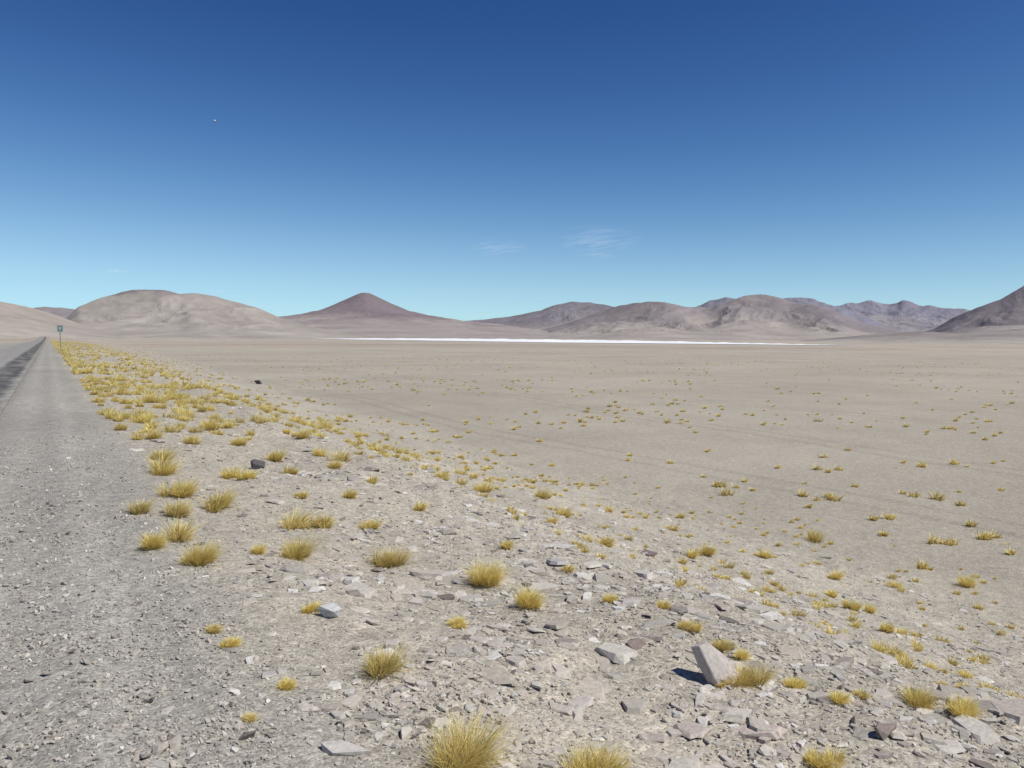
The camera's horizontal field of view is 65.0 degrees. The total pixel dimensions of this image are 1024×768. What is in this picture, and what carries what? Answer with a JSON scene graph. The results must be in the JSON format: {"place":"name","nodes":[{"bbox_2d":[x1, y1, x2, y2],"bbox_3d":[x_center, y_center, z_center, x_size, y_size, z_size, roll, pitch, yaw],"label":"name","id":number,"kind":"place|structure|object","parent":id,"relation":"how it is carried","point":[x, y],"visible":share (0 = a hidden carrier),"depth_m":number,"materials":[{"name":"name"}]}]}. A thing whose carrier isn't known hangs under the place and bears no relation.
{"place":"outdoors","nodes":[
{"label":"outdoors","id":0,"kind":"place"},
{"bbox_2d":[0,336,46,414],"bbox_3d":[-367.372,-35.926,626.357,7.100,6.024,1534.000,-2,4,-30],"label":"road","id":1,"kind":"structure","parent":0,"point":[16,361],"depth_m":65.99,"materials":[{"name":"grey asphalt"}]},
{"bbox_2d":[34,307,74,318],"bbox_3d":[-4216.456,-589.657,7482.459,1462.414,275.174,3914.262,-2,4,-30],"label":"hill","id":2,"kind":"structure","parent":0,"point":[65,313],"depth_m":7692.21,"materials":[{"name":"stone"}]},
{"bbox_2d":[0,302,124,339],"bbox_3d":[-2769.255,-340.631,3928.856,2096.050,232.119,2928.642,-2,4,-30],"label":"hill","id":3,"kind":"structure","parent":0,"point":[19,321],"depth_m":3870.26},
{"bbox_2d":[66,290,370,338],"bbox_3d":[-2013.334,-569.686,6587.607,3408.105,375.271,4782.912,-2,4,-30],"label":"hill","id":4,"kind":"structure","parent":0,"point":[147,314],"depth_m":5803.51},
{"bbox_2d":[279,293,555,338],"bbox_3d":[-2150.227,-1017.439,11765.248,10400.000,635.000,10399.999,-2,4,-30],"label":"volcano","id":5,"kind":"structure","parent":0,"point":[367,315],"depth_m":9668.50},
{"bbox_2d":[0,336,1023,767],"bbox_3d":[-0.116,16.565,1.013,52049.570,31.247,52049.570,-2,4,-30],"label":"ground","id":6,"kind":"structure","parent":0,"point":[46,400],"depth_m":17.70,"materials":[{"name":"grey gravel"}]},
{"bbox_2d":[57,325,62,346],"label":"road sign","id":7,"kind":"object","parent":6,"relation":"on","point":[59,328],"visible":0.95,"depth_m":167.23,"materials":[{"name":"metal"}]},
{"bbox_2d":[250,459,265,468],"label":"rock","id":8,"kind":"object","parent":6,"relation":"on","point":[257,464],"visible":0.87,"depth_m":15.32,"materials":[{"name":"stone"}]},
{"bbox_2d":[317,602,342,617],"bbox_3d":[-1.460,1.831,6.469,0.194,0.118,0.108,2,4,30],"label":"rock","id":9,"kind":"object","parent":6,"relation":"on","point":[332,610],"visible":1,"depth_m":6.43,"materials":[{"name":"stone"}]},
{"bbox_2d":[320,740,370,755],"bbox_3d":[-0.897,1.964,4.334,0.261,0.055,0.120,-1,4,-16],"label":"rock","id":10,"kind":"object","parent":6,"relation":"on","point":[339,748],"visible":1,"depth_m":4.30,"materials":[{"name":"stone"}]},
{"bbox_2d":[385,639,399,648],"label":"rock","id":11,"kind":"object","parent":6,"relation":"on","point":[395,642],"visible":0.75,"depth_m":5.89,"materials":[{"name":"stone"}]},
{"bbox_2d":[458,594,482,601],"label":"rock","id":12,"kind":"object","parent":6,"relation":"on","point":[467,598],"visible":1,"depth_m":7.57,"materials":[{"name":"stone"}]},
{"bbox_2d":[472,635,490,642],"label":"rock","id":13,"kind":"object","parent":6,"relation":"on","point":[477,638],"visible":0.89,"depth_m":6.20,"materials":[{"name":"stone"}]},
{"bbox_2d":[500,742,519,752],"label":"rock","id":14,"kind":"object","parent":6,"relation":"on","point":[515,749],"visible":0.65,"depth_m":4.45,"materials":[{"name":"stone"}]},
{"bbox_2d":[505,654,526,668],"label":"rock","id":15,"kind":"object","parent":6,"relation":"on","point":[518,662],"visible":1,"depth_m":5.74,"materials":[{"name":"stone"}]},
{"bbox_2d":[50,340,1023,767],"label":"grass","id":16,"kind":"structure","parent":6,"relation":"on","point":[464,750],"depth_m":13.22,"materials":[{"name":"plant"}]},
{"bbox_2d":[528,582,561,592],"bbox_3d":[0.288,2.086,8.239,0.230,0.088,0.457,4,5,43],"label":"rock","id":17,"kind":"object","parent":6,"relation":"on","point":[548,586],"visible":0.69,"depth_m":8.21,"materials":[{"name":"stone"}]},
{"bbox_2d":[71,372,1023,767],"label":"stones","id":18,"kind":"object","parent":6,"relation":"on","point":[861,734],"visible":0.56,"depth_m":5.87,"materials":[{"name":"grey stone"}]},
{"bbox_2d":[73,357,1023,767],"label":"rocks","id":19,"kind":"object","parent":6,"relation":"on","point":[981,731],"visible":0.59,"depth_m":7.41,"materials":[{"name":"stone"}]},
{"bbox_2d":[546,558,567,564],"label":"rock","id":20,"kind":"object","parent":6,"relation":"on","point":[557,561],"visible":1,"depth_m":9.80,"materials":[{"name":"stone"}]},
{"bbox_2d":[550,746,566,756],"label":"rock","id":21,"kind":"object","parent":6,"relation":"on","point":[559,749],"visible":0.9,"depth_m":4.61,"materials":[{"name":"stone"}]},
{"bbox_2d":[553,664,568,670],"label":"rock","id":22,"kind":"object","parent":6,"relation":"on","point":[558,667],"visible":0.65,"depth_m":5.82,"materials":[{"name":"stone"}]},
{"bbox_2d":[568,693,594,709],"bbox_3d":[0.455,2.088,5.287,0.132,0.032,0.264,3,5,41],"label":"rock","id":23,"kind":"object","parent":6,"relation":"on","point":[585,700],"visible":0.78,"depth_m":5.26,"materials":[{"name":"stone"}]},
{"bbox_2d":[590,742,605,751],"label":"rock","id":24,"kind":"object","parent":6,"relation":"on","point":[596,745],"visible":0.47,"depth_m":4.73,"materials":[{"name":"stone"}]},
{"bbox_2d":[343,338,866,345],"bbox_3d":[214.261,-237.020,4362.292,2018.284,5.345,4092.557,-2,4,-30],"label":"salt flat","id":25,"kind":"structure","parent":6,"relation":"on","point":[569,341],"depth_m":4213.57,"materials":[{"name":"white"}]},
{"bbox_2d":[621,599,640,606],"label":"rock","id":26,"kind":"object","parent":6,"relation":"on","point":[628,602],"visible":1,"depth_m":7.33,"materials":[{"name":"stone"}]},
{"bbox_2d":[625,638,643,650],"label":"rock","id":27,"kind":"object","parent":6,"relation":"on","point":[635,644],"visible":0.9,"depth_m":6.40,"materials":[{"name":"stone"}]},
{"bbox_2d":[641,550,657,556],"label":"rock","id":28,"kind":"object","parent":6,"relation":"on","point":[651,553],"visible":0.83,"depth_m":13.73,"materials":[{"name":"stone"}]},
{"bbox_2d":[666,729,681,737],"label":"rock","id":29,"kind":"object","parent":6,"relation":"on","point":[673,733],"visible":1,"depth_m":5.06,"materials":[{"name":"stone"}]},
{"bbox_2d":[697,716,706,724],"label":"rock","id":30,"kind":"object","parent":6,"relation":"on","point":[701,720],"visible":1,"depth_m":5.21,"materials":[{"name":"stone"}]},
{"bbox_2d":[691,642,739,686],"bbox_3d":[1.502,2.092,5.919,0.367,0.358,0.178,2,4,21],"label":"rock","id":31,"kind":"object","parent":6,"relation":"on","point":[714,664],"visible":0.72,"depth_m":5.90,"materials":[{"name":"stone"}]},
{"bbox_2d":[736,722,787,739],"bbox_3d":[1.592,2.217,5.157,0.359,0.061,0.198,1,4,5],"label":"rock","id":32,"kind":"object","parent":6,"relation":"on","point":[746,731],"visible":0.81,"depth_m":5.08,"materials":[{"name":"stone"}]},
{"bbox_2d":[874,723,896,740],"bbox_3d":[2.401,2.221,5.153,0.195,0.091,0.096,-2,4,-30],"label":"rock","id":33,"kind":"object","parent":6,"relation":"on","point":[883,731],"visible":1,"depth_m":5.11,"materials":[{"name":"stone"}]},
{"bbox_2d":[933,739,965,754],"bbox_3d":[2.774,2.307,5.120,0.233,0.037,0.172,-1,4,-20],"label":"rock","id":34,"kind":"object","parent":6,"relation":"on","point":[953,746],"visible":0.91,"depth_m":5.08,"materials":[{"name":"stone"}]},
{"bbox_2d":[0,0,1023,320],"label":"sky","id":35,"kind":"structure","parent":0,"point":[464,160],"materials":[{"name":"blue"}]},
{"bbox_2d":[469,302,612,330],"bbox_3d":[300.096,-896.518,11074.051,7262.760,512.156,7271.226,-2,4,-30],"label":"mountain","id":36,"kind":"structure","parent":0,"point":[554,316],"depth_m":10932.49,"materials":[{"name":"stone"}]},
{"bbox_2d":[538,294,898,340],"bbox_3d":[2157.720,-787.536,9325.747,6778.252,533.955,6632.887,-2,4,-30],"label":"mountain","id":37,"kind":"structure","parent":0,"point":[758,317],"depth_m":8601.67,"materials":[{"name":"stone"}]},
{"bbox_2d":[697,297,886,325],"bbox_3d":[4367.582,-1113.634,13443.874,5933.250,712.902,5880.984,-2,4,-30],"label":"mountain","id":38,"kind":"structure","parent":0,"point":[847,313],"depth_m":13385.84,"materials":[{"name":"stone"}]},
{"bbox_2d":[836,300,969,331],"bbox_3d":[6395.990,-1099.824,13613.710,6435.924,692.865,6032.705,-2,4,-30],"label":"mountain","id":39,"kind":"structure","parent":0,"point":[904,316],"depth_m":13429.91,"materials":[{"name":"stone"}]},
{"bbox_2d":[802,329,1023,343],"bbox_3d":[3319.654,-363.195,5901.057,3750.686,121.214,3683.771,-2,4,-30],"label":"hill","id":40,"kind":"structure","parent":0,"point":[1013,336],"depth_m":5459.73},
{"bbox_2d":[924,286,1023,332],"bbox_3d":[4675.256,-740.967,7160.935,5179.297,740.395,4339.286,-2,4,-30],"label":"mountain","id":41,"kind":"structure","parent":0,"point":[1006,312],"depth_m":6672.19,"materials":[{"name":"stone"}]}
]}

